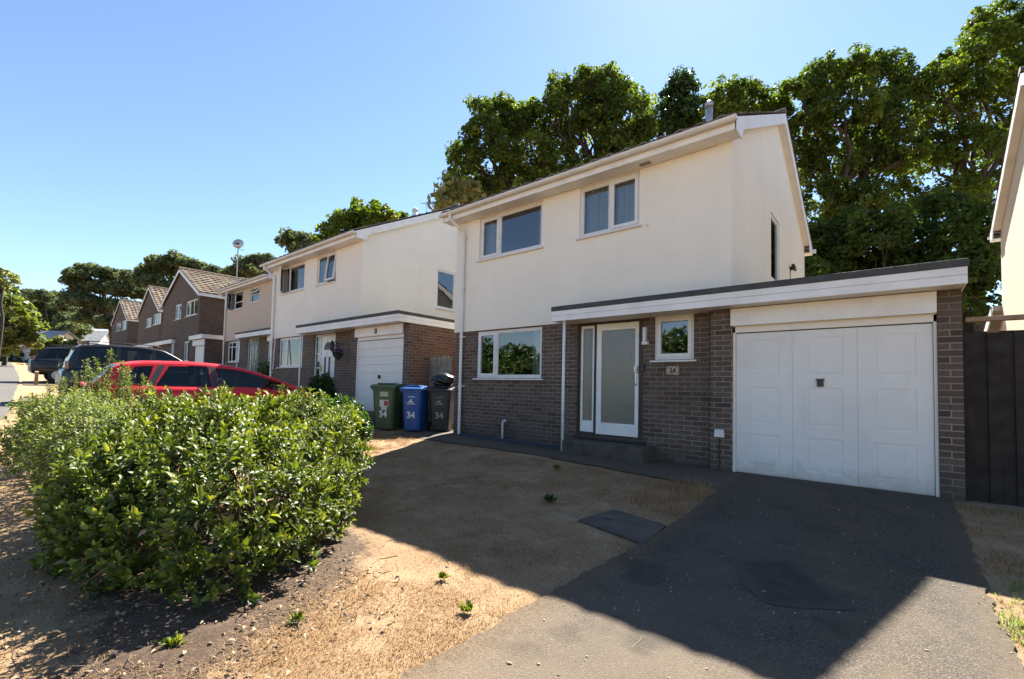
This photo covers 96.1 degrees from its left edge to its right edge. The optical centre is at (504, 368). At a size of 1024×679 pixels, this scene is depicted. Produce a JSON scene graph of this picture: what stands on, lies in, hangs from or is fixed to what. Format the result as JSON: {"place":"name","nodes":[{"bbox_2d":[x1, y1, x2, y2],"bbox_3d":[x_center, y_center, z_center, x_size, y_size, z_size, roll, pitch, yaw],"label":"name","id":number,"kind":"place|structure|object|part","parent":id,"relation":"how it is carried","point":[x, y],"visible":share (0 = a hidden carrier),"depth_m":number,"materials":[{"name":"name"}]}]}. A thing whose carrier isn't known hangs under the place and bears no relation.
{"place":"outdoors","nodes":[
{"label":"outdoors","id":0,"kind":"place"},
{"bbox_2d":[0,362,18,419],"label":"road","id":1,"kind":"structure","parent":0,"point":[9,378],"depth_m":18.82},
{"bbox_2d":[0,310,114,328],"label":"wood","id":2,"kind":"object","parent":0,"point":[72,312],"visible":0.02,"depth_m":97.23,"materials":[{"name":"green plant"}]},
{"bbox_2d":[0,362,1023,678],"bbox_3d":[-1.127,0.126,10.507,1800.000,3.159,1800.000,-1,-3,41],"label":"ground","id":3,"kind":"structure","parent":0,"point":[526,584],"depth_m":3.75,"materials":[{"name":"plant"}]},
{"bbox_2d":[0,267,22,353],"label":"tree","id":4,"kind":"object","parent":3,"relation":"on","point":[13,278],"visible":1,"depth_m":30.05,"materials":[{"name":"green plant"}]},
{"bbox_2d":[0,347,29,362],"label":"hedge","id":5,"kind":"object","parent":3,"relation":"on","point":[16,358],"visible":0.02,"depth_m":59.38,"materials":[{"name":"green plant"}]},
{"bbox_2d":[0,404,46,611],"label":"dry grass","id":6,"kind":"structure","parent":3,"relation":"on","point":[18,545],"depth_m":3.62,"materials":[{"name":"plant"}]},
{"bbox_2d":[0,277,50,365],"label":"tree","id":7,"kind":"object","parent":3,"relation":"on","point":[24,332],"visible":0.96,"depth_m":37.62,"materials":[{"name":"green leaf"},{"name":"wood bark"}]},
{"bbox_2d":[34,371,38,384],"bbox_3d":[-20.369,0.581,20.008,0.120,0.959,0.120,-1,-3,41],"label":"wooden post","id":8,"kind":"object","parent":3,"relation":"on","point":[36,376],"visible":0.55,"depth_m":19.98,"materials":[{"name":"brown wood"}]},
{"bbox_2d":[21,397,54,405],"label":"neighbour drive","id":9,"kind":"structure","parent":3,"relation":"on","point":[24,399],"depth_m":14.24,"materials":[{"name":"grey concrete"}]},
{"bbox_2d":[55,341,181,393],"bbox_3d":[-12.014,0.194,15.470,2.190,1.923,4.300,-1,-3,41],"label":"parked car","id":10,"kind":"object","parent":9,"relation":"on","point":[74,357],"visible":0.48,"depth_m":14.03,"materials":[{"name":"blue paint"}]},
{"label":"side window","id":11,"kind":"part","parent":10,"relation":"part of","materials":[{"name":"black glass"}]},
{"bbox_2d":[22,381,54,385],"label":"neighbour drive","id":12,"kind":"structure","parent":3,"relation":"on","point":[39,383],"depth_m":21.09,"materials":[{"name":"grey concrete"}]},
{"bbox_2d":[27,344,72,381],"bbox_3d":[-20.434,-0.185,22.863,2.190,1.742,4.450,-1,-3,41],"label":"parked car","id":13,"kind":"object","parent":12,"relation":"on","point":[44,361],"visible":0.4,"depth_m":21.09,"materials":[{"name":"black paint"}]},
{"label":"side window","id":14,"kind":"part","parent":13,"relation":"part of","materials":[{"name":"black glass"}]},
{"bbox_2d":[0,331,85,362],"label":"house","id":15,"kind":"structure","parent":3,"relation":"on","point":[51,334],"depth_m":62.70,"materials":[{"name":"white paint"}]},
{"bbox_2d":[14,349,24,357],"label":"window","id":16,"kind":"structure","parent":15,"relation":"in","point":[23,350],"depth_m":60.05,"materials":[{"name":"glass"}]},
{"bbox_2d":[27,335,77,355],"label":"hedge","id":17,"kind":"object","parent":3,"relation":"on","point":[57,340],"visible":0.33,"depth_m":49.59,"materials":[{"name":"green plant"}]},
{"bbox_2d":[12,287,93,339],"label":"pine tree","id":18,"kind":"object","parent":3,"relation":"on","point":[53,310],"visible":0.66,"depth_m":71.01,"materials":[{"name":"green plant"}]},
{"bbox_2d":[81,331,108,344],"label":"house","id":19,"kind":"structure","parent":3,"relation":"on","point":[102,336],"depth_m":77.83,"materials":[{"name":"white paint"}]},
{"bbox_2d":[56,261,146,344],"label":"pine tree","id":20,"kind":"object","parent":3,"relation":"on","point":[94,310],"visible":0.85,"depth_m":64.91,"materials":[{"name":"green plant"}]},
{"bbox_2d":[0,348,228,491],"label":"rose bush","id":21,"kind":"object","parent":3,"relation":"on","point":[88,410],"visible":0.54,"depth_m":5.04,"materials":[{"name":"green plant"}]},
{"bbox_2d":[111,299,141,344],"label":"house","id":22,"kind":"structure","parent":3,"relation":"on","point":[124,323],"depth_m":52.39,"materials":[{"name":"brick"}]},
{"bbox_2d":[116,322,120,331],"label":"window","id":23,"kind":"structure","parent":22,"relation":"in","point":[119,324],"depth_m":53.95,"materials":[{"name":"white plastic"}]},
{"bbox_2d":[121,320,126,330],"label":"window","id":24,"kind":"structure","parent":22,"relation":"in","point":[123,326],"depth_m":51.97,"materials":[{"name":"white plastic"}]},
{"bbox_2d":[132,285,174,355],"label":"house","id":25,"kind":"structure","parent":3,"relation":"on","point":[149,316],"depth_m":39.46,"materials":[{"name":"brick"}]},
{"bbox_2d":[146,317,151,327],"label":"window","id":26,"kind":"structure","parent":25,"relation":"in","point":[148,325],"depth_m":40.07,"materials":[{"name":"white plastic"}]},
{"bbox_2d":[152,313,161,325],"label":"window","id":27,"kind":"structure","parent":25,"relation":"in","point":[158,320],"depth_m":38.35,"materials":[{"name":"white plastic"}]},
{"bbox_2d":[129,249,223,288],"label":"pine tree","id":28,"kind":"object","parent":3,"relation":"on","point":[154,269],"visible":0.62,"depth_m":60.50,"materials":[{"name":"green plant"}]},
{"bbox_2d":[17,410,374,456],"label":"neighbour drive","id":29,"kind":"structure","parent":3,"relation":"on","point":[371,416],"depth_m":11.21,"materials":[{"name":"grey concrete"}]},
{"bbox_2d":[73,360,327,411],"bbox_3d":[-6.171,0.631,9.909,2.080,1.507,4.529,-1,-3,41],"label":"parked car","id":30,"kind":"object","parent":29,"relation":"on","point":[177,377],"visible":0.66,"depth_m":8.94,"materials":[{"name":"red paint"}]},
{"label":"side window","id":31,"kind":"part","parent":30,"relation":"part of","materials":[{"name":"black glass"}]},
{"bbox_2d":[160,267,244,363],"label":"house","id":32,"kind":"structure","parent":3,"relation":"on","point":[193,304],"depth_m":26.80,"materials":[{"name":"brick"}]},
{"bbox_2d":[173,303,181,320],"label":"window","id":33,"kind":"structure","parent":32,"relation":"in","point":[179,308],"depth_m":28.33,"materials":[{"name":"white plastic"}]},
{"bbox_2d":[184,341,188,360],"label":"window","id":34,"kind":"structure","parent":32,"relation":"in","point":[186,349],"depth_m":26.85,"materials":[{"name":"white plastic"}]},
{"bbox_2d":[184,298,197,317],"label":"window","id":35,"kind":"structure","parent":32,"relation":"in","point":[193,305],"depth_m":26.76,"materials":[{"name":"white plastic"}]},
{"bbox_2d":[192,339,204,361],"bbox_3d":[-16.398,-0.345,24.670,1.890,2.440,0.140,-1,-3,41],"label":"garage door","id":36,"kind":"structure","parent":32,"relation":"in","point":[199,344],"depth_m":24.69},
{"bbox_2d":[12,506,397,678],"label":"soil bed","id":37,"kind":"object","parent":3,"relation":"on","point":[358,542],"visible":0.42,"depth_m":2.42,"materials":[{"name":"brown soil"}]},
{"bbox_2d":[155,630,187,647],"bbox_3d":[-1.585,1.285,2.183,0.132,0.062,0.113,0,-3,33],"label":"weed","id":38,"kind":"object","parent":37,"relation":"on","point":[175,639],"visible":0.99,"depth_m":2.18,"materials":[{"name":"green plant"}]},
{"bbox_2d":[0,545,349,678],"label":"soil crumbs","id":39,"kind":"object","parent":37,"relation":"on","point":[119,651],"visible":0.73,"depth_m":2.35,"materials":[{"name":"brown soil"}]},
{"bbox_2d":[17,572,340,671],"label":"pebbles","id":40,"kind":"object","parent":37,"relation":"on","point":[302,581],"visible":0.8,"depth_m":2.56,"materials":[{"name":"white stone"}]},
{"bbox_2d":[0,552,361,678],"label":"dry grass","id":41,"kind":"structure","parent":37,"relation":"on","point":[103,672],"depth_m":2.27,"materials":[{"name":"plant"}]},
{"bbox_2d":[21,381,376,613],"bbox_3d":[-2.502,0.833,4.236,4.057,1.455,2.538,-4,-5,64],"label":"bush","id":42,"kind":"object","parent":37,"relation":"on","point":[107,486],"visible":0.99,"depth_m":2.97,"materials":[{"name":"green plant"}]},
{"bbox_2d":[285,610,307,623],"bbox_3d":[-1.103,1.309,2.435,0.123,0.057,0.098,2,-2,-13],"label":"weed","id":43,"kind":"object","parent":37,"relation":"on","point":[294,617],"visible":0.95,"depth_m":2.43,"materials":[{"name":"green plant"}]},
{"bbox_2d":[119,560,515,678],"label":"dry grass","id":44,"kind":"structure","parent":37,"relation":"on","point":[359,650],"depth_m":2.33,"materials":[{"name":"plant"}]},
{"bbox_2d":[0,434,1016,678],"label":"fallen leaves","id":45,"kind":"object","parent":37,"relation":"on","point":[231,638],"depth_m":2.47,"materials":[{"name":"plant"}]},
{"bbox_2d":[215,272,272,372],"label":"house","id":46,"kind":"structure","parent":3,"relation":"on","point":[247,327],"depth_m":22.15,"materials":[{"name":"beige paint"}]},
{"bbox_2d":[226,341,239,362],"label":"window","id":47,"kind":"structure","parent":46,"relation":"in","point":[232,347],"depth_m":23.56,"materials":[{"name":"white plastic"}]},
{"bbox_2d":[225,290,242,311],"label":"window","id":48,"kind":"structure","parent":46,"relation":"in","point":[229,297],"depth_m":23.54,"materials":[{"name":"white plastic"}]},
{"bbox_2d":[232,239,243,291],"bbox_3d":[-13.925,-4.942,24.006,0.552,3.684,0.361,3,-3,-37],"label":"satellite dish","id":49,"kind":"object","parent":46,"relation":"attached to","point":[238,244],"visible":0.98,"depth_m":24.01,"materials":[{"name":"metal"}]},
{"bbox_2d":[248,286,258,303],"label":"window","id":50,"kind":"structure","parent":46,"relation":"in","point":[251,292],"depth_m":21.92,"materials":[{"name":"white plastic"}]},
{"bbox_2d":[251,339,258,371],"bbox_3d":[-11.766,-0.415,21.695,0.850,1.930,0.055,-1,-3,41],"label":"front door","id":51,"kind":"structure","parent":46,"relation":"in","point":[255,343],"depth_m":21.69,"materials":[{"name":"grey glass"}]},
{"bbox_2d":[219,252,275,278],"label":"pine tree","id":52,"kind":"object","parent":3,"relation":"on","point":[248,266],"visible":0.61,"depth_m":53.97,"materials":[{"name":"green plant"}]},
{"bbox_2d":[256,359,269,375],"bbox_3d":[-8.606,0.290,17.415,1.669,1.487,1.443,-1,-3,41],"label":"shrub","id":53,"kind":"object","parent":3,"relation":"on","point":[264,369],"visible":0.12,"depth_m":17.18,"materials":[{"name":"green plant"}]},
{"bbox_2d":[273,227,316,252],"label":"pine tree","id":54,"kind":"object","parent":3,"relation":"on","point":[291,240],"visible":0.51,"depth_m":44.25,"materials":[{"name":"green plant"}]},
{"bbox_2d":[306,371,335,397],"bbox_3d":[-5.446,0.684,13.962,1.156,1.245,1.024,-1,-3,41],"label":"shrub","id":55,"kind":"object","parent":3,"relation":"on","point":[318,383],"visible":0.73,"depth_m":13.74,"materials":[{"name":"green plant"}]},
{"bbox_2d":[308,393,373,452],"bbox_3d":[-3.012,1.028,8.344,1.512,1.176,0.930,0,-3,23],"label":"shrub","id":56,"kind":"object","parent":3,"relation":"on","point":[366,432],"visible":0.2,"depth_m":8.20,"materials":[{"name":"green plant"}]},
{"bbox_2d":[259,202,459,426],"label":"house","id":57,"kind":"structure","parent":3,"relation":"on","point":[375,303],"depth_m":13.91,"materials":[{"name":"white paint"}]},
{"bbox_2d":[272,333,275,369],"bbox_3d":[-8.034,-0.621,16.068,0.036,1.304,0.192,2,-2,-10],"label":"pole","id":58,"kind":"object","parent":57,"relation":"attached to","point":[274,351],"visible":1,"depth_m":16.05,"materials":[{"name":"grey metal"}]},
{"bbox_2d":[277,336,302,367],"bbox_3d":[-7.276,-0.547,15.822,1.860,1.055,0.289,-1,-3,41],"label":"window","id":59,"kind":"structure","parent":57,"relation":"in","point":[286,361],"depth_m":16.01,"materials":[{"name":"white plastic"}]},
{"bbox_2d":[278,262,304,295],"bbox_3d":[-7.275,-3.091,15.862,1.803,0.973,0.468,0,-3,31],"label":"window","id":60,"kind":"structure","parent":57,"relation":"in","point":[281,288],"depth_m":16.06,"materials":[{"name":"white plastic"}]},
{"bbox_2d":[314,251,336,286],"bbox_3d":[-5.504,-3.112,14.418,1.270,0.973,0.297,-1,-3,41],"label":"window","id":61,"kind":"structure","parent":57,"relation":"in","point":[326,265],"depth_m":14.37,"materials":[{"name":"white plastic"}]},
{"bbox_2d":[320,335,334,385],"bbox_3d":[-5.448,-0.069,14.167,0.810,1.930,0.085,-1,-3,41],"label":"front door","id":62,"kind":"structure","parent":57,"relation":"in","point":[327,358],"depth_m":14.20,"materials":[{"name":"white plastic"}]},
{"bbox_2d":[332,345,342,359],"bbox_3d":[-4.705,-0.487,13.010,0.319,0.466,0.311,2,-2,-10],"label":"hanging basket","id":63,"kind":"object","parent":57,"relation":"hanging from","point":[337,354],"visible":1,"depth_m":12.95,"materials":[{"name":"green plant"}]},
{"bbox_2d":[357,338,403,410],"bbox_3d":[-3.297,0.213,12.130,2.070,1.963,0.084,-1,-3,41],"label":"garage door","id":64,"kind":"structure","parent":57,"relation":"in","point":[379,361],"depth_m":12.25,"materials":[{"name":"white metal"}]},
{"bbox_2d":[428,356,452,424],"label":"garden gate","id":65,"kind":"structure","parent":57,"relation":"attached to","point":[440,365],"depth_m":11.58,"materials":[{"name":"grey wood"}]},
{"bbox_2d":[435,269,454,311],"bbox_3d":[-1.961,-2.627,15.476,0.140,1.338,0.940,-1,-3,41],"label":"window","id":66,"kind":"structure","parent":57,"relation":"in","point":[453,294],"depth_m":15.60,"materials":[{"name":"white plastic"}]},
{"bbox_2d":[311,196,408,242],"bbox_3d":[-10.932,-6.106,35.587,7.856,14.993,4.626,2,-3,-18],"label":"tree","id":67,"kind":"object","parent":3,"relation":"on","point":[355,215],"visible":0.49,"depth_m":34.87,"materials":[{"name":"green plant"}]},
{"bbox_2d":[370,383,405,428],"bbox_3d":[-2.755,0.893,11.013,0.624,1.101,0.836,1,-2,11],"label":"wheelie bin","id":68,"kind":"object","parent":3,"relation":"on","point":[388,403],"visible":0.93,"depth_m":10.69,"materials":[{"name":"green plastic"}]},
{"bbox_2d":[360,427,418,453],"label":"dry grass","id":69,"kind":"structure","parent":3,"relation":"on","point":[385,436],"depth_m":9.45,"materials":[{"name":"plant"}]},
{"bbox_2d":[399,385,429,430],"bbox_3d":[-2.066,0.914,10.740,0.549,1.061,0.688,1,-2,13],"label":"wheelie bin","id":70,"kind":"object","parent":3,"relation":"on","point":[415,400],"visible":0.97,"depth_m":10.48,"materials":[{"name":"blue plastic"}]},
{"bbox_2d":[427,386,453,430],"bbox_3d":[-1.439,0.938,10.859,0.586,1.051,0.762,1,-2,11],"label":"wheelie bin","id":71,"kind":"object","parent":3,"relation":"on","point":[442,407],"visible":0.78,"depth_m":10.56,"materials":[{"name":"black plastic"}]},
{"bbox_2d":[431,373,454,385],"bbox_3d":[-1.450,0.267,10.903,0.645,0.353,0.561,-1,-3,41],"label":"refuse bag","id":72,"kind":"object","parent":71,"relation":"on","point":[444,379],"visible":0.93,"depth_m":10.69,"materials":[{"name":"black plastic"}]},
{"bbox_2d":[436,571,449,578],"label":"weed","id":73,"kind":"object","parent":3,"relation":"on","point":[442,574],"visible":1,"depth_m":3.01,"materials":[{"name":"green plant"}]},
{"bbox_2d":[427,174,486,211],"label":"tree","id":74,"kind":"object","parent":3,"relation":"on","point":[443,195],"visible":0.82,"depth_m":27.50,"materials":[{"name":"green plant"}]},
{"bbox_2d":[456,597,476,611],"bbox_3d":[-0.211,1.332,2.598,0.114,0.067,0.110,-1,-3,41],"label":"weed","id":75,"kind":"object","parent":3,"relation":"on","point":[468,606],"visible":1,"depth_m":2.59,"materials":[{"name":"green plant"}]},
{"bbox_2d":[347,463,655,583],"bbox_3d":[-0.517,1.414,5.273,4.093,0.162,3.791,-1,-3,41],"label":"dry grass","id":76,"kind":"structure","parent":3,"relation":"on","point":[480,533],"depth_m":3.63,"materials":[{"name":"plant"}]},
{"bbox_2d":[436,89,569,203],"bbox_3d":[0.083,-8.410,30.821,9.400,20.912,5.532,2,-2,-13],"label":"tree","id":77,"kind":"object","parent":3,"relation":"on","point":[503,123],"visible":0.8,"depth_m":30.04,"materials":[{"name":"green plant"}]},
{"bbox_2d":[543,494,558,501],"bbox_3d":[0.516,1.433,5.129,0.182,0.099,0.200,1,-2,1],"label":"weed","id":78,"kind":"object","parent":3,"relation":"on","point":[548,498],"visible":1,"depth_m":5.12,"materials":[{"name":"green plant"}]},
{"bbox_2d":[552,463,563,468],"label":"weed","id":79,"kind":"object","parent":3,"relation":"on","point":[555,466],"visible":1,"depth_m":6.69,"materials":[{"name":"green plant"}]},
{"bbox_2d":[393,430,743,487],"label":"front path","id":80,"kind":"structure","parent":3,"relation":"on","point":[664,469],"depth_m":7.06,"materials":[{"name":"grey concrete"}]},
{"bbox_2d":[457,433,560,449],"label":"slate chippings","id":81,"kind":"object","parent":80,"relation":"on","point":[552,447],"visible":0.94,"depth_m":8.97,"materials":[{"name":"grey gravel"}]},
{"bbox_2d":[517,60,662,182],"bbox_3d":[5.717,-9.826,32.212,10.679,24.370,7.004,1,-2,3],"label":"tree","id":82,"kind":"object","parent":3,"relation":"on","point":[603,106],"visible":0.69,"depth_m":31.19,"materials":[{"name":"green plant"}]},
{"bbox_2d":[578,509,665,543],"bbox_3d":[1.147,1.472,4.313,0.614,0.044,0.868,3,-3,-34],"label":"inspection cover","id":83,"kind":"object","parent":3,"relation":"on","point":[635,529],"visible":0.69,"depth_m":4.27,"materials":[{"name":"metal"}]},
{"bbox_2d":[617,476,716,516],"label":"dry grass","id":84,"kind":"structure","parent":3,"relation":"on","point":[697,490],"depth_m":5.22,"materials":[{"name":"plant"}]},
{"bbox_2d":[652,64,706,136],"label":"tree","id":85,"kind":"object","parent":3,"relation":"on","point":[682,109],"visible":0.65,"depth_m":32.15,"materials":[{"name":"green plant"}]},
{"bbox_2d":[438,100,968,501],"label":"house","id":86,"kind":"structure","parent":3,"relation":"on","point":[661,298],"depth_m":7.24,"materials":[{"name":"white paint"}]},
{"bbox_2d":[473,327,542,379],"bbox_3d":[0.118,-0.291,9.585,1.860,1.055,0.290,-1,-3,41],"label":"window","id":87,"kind":"structure","parent":86,"relation":"in","point":[537,331],"depth_m":9.58,"materials":[{"name":"white plastic"}]},
{"bbox_2d":[476,201,543,262],"bbox_3d":[0.161,-2.833,9.667,1.810,0.973,0.289,-1,-3,41],"label":"window","id":88,"kind":"structure","parent":86,"relation":"in","point":[495,224],"depth_m":9.84,"materials":[{"name":"white plastic"}]},
{"bbox_2d":[575,171,641,240],"bbox_3d":[1.894,-2.856,8.185,1.270,0.973,0.289,-1,-3,41],"label":"window","id":89,"kind":"structure","parent":86,"relation":"in","point":[600,203],"depth_m":8.18,"materials":[{"name":"white plastic"}]},
{"bbox_2d":[596,321,638,437],"bbox_3d":[1.936,0.176,7.925,0.794,1.944,0.115,-1,-3,41],"label":"front door","id":90,"kind":"structure","parent":86,"relation":"in","point":[617,367],"depth_m":7.94,"materials":[{"name":"white paint"}]},
{"bbox_2d":[650,314,696,361],"bbox_3d":[2.697,-0.482,7.302,0.730,0.753,0.155,-1,-3,41],"label":"window","id":91,"kind":"structure","parent":86,"relation":"in","point":[659,357],"depth_m":7.30,"materials":[{"name":"white plastic"}]},
{"bbox_2d":[771,214,777,280],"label":"window","id":92,"kind":"structure","parent":86,"relation":"in","point":[773,221],"depth_m":9.53,"materials":[{"name":"white plastic"}]},
{"bbox_2d":[736,323,935,495],"bbox_3d":[4.095,0.468,5.891,2.070,1.963,0.080,-1,-3,41],"label":"garage door","id":93,"kind":"structure","parent":86,"relation":"in","point":[843,406],"depth_m":5.78,"materials":[{"name":"white plastic"}]},
{"bbox_2d":[690,73,792,123],"bbox_3d":[16.770,-8.692,32.739,6.116,23.675,7.461,-1,-3,41],"label":"tree","id":94,"kind":"object","parent":3,"relation":"on","point":[734,98],"visible":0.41,"depth_m":31.49,"materials":[{"name":"green plant"}]},
{"bbox_2d":[804,202,893,276],"bbox_3d":[17.929,-3.084,25.677,8.740,12.007,5.274,2,-3,-16],"label":"tree","id":95,"kind":"object","parent":3,"relation":"on","point":[826,236],"visible":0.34,"depth_m":24.75,"materials":[{"name":"green plant"}]},
{"bbox_2d":[770,42,938,222],"bbox_3d":[22.769,-9.248,30.104,10.220,24.953,7.759,2,-3,-21],"label":"tree","id":96,"kind":"object","parent":3,"relation":"on","point":[883,108],"visible":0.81,"depth_m":29.21,"materials":[{"name":"green plant"}]},
{"bbox_2d":[832,199,970,294],"bbox_3d":[20.212,-2.868,23.837,6.830,11.551,4.757,2,-3,-21],"label":"tree","id":97,"kind":"object","parent":3,"relation":"on","point":[892,239],"visible":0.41,"depth_m":22.95,"materials":[{"name":"green plant"}]},
{"bbox_2d":[910,186,1001,332],"bbox_3d":[23.279,-3.408,23.169,5.967,12.721,9.144,-9,-11,77],"label":"tree","id":98,"kind":"object","parent":3,"relation":"on","point":[965,229],"visible":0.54,"depth_m":21.40,"materials":[{"name":"green plant"}]},
{"bbox_2d":[892,0,1023,331],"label":"tree","id":99,"kind":"object","parent":3,"relation":"on","point":[991,33],"visible":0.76,"depth_m":30.15,"materials":[{"name":"green plant"}]},
{"bbox_2d":[952,502,1023,645],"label":"dry grass","id":100,"kind":"structure","parent":3,"relation":"on","point":[993,557],"depth_m":3.82,"materials":[{"name":"plant"}]},
{"bbox_2d":[963,314,1023,506],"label":"fence","id":101,"kind":"object","parent":3,"relation":"on","point":[993,373],"visible":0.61,"depth_m":5.00,"materials":[{"name":"brown wood"}]},
{"bbox_2d":[970,572,1023,649],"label":"green grass","id":102,"kind":"structure","parent":3,"relation":"on","point":[1011,627],"depth_m":2.62,"materials":[{"name":"green plant"}]},
{"bbox_2d":[984,66,1023,332],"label":"house","id":103,"kind":"structure","parent":3,"relation":"on","point":[1007,222],"depth_m":9.44,"materials":[{"name":"white paint"}]},
{"bbox_2d":[0,0,1023,306],"label":"sky","id":104,"kind":"structure","parent":0,"point":[131,130],"materials":[{"name":"blue"}]},
{"bbox_2d":[399,473,1023,678],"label":"driveway","id":105,"kind":"structure","parent":0,"point":[699,630],"depth_m":2.68,"materials":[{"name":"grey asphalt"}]},
{"bbox_2d":[625,551,677,666],"bbox_3d":[0.884,1.386,2.714,0.034,0.001,2.047,0,-3,28],"label":"driveway crack","id":106,"kind":"object","parent":105,"relation":"on","point":[651,608],"visible":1,"depth_m":2.65,"materials":[{"name":"asphalt"}]},
{"bbox_2d":[726,557,855,610],"bbox_3d":[1.867,1.422,3.101,0.593,0.003,0.858,1,-2,9],"label":"tarmac patch","id":107,"kind":"object","parent":105,"relation":"on","point":[788,583],"visible":1,"depth_m":3.01,"materials":[{"name":"grey asphalt"}]}
]}

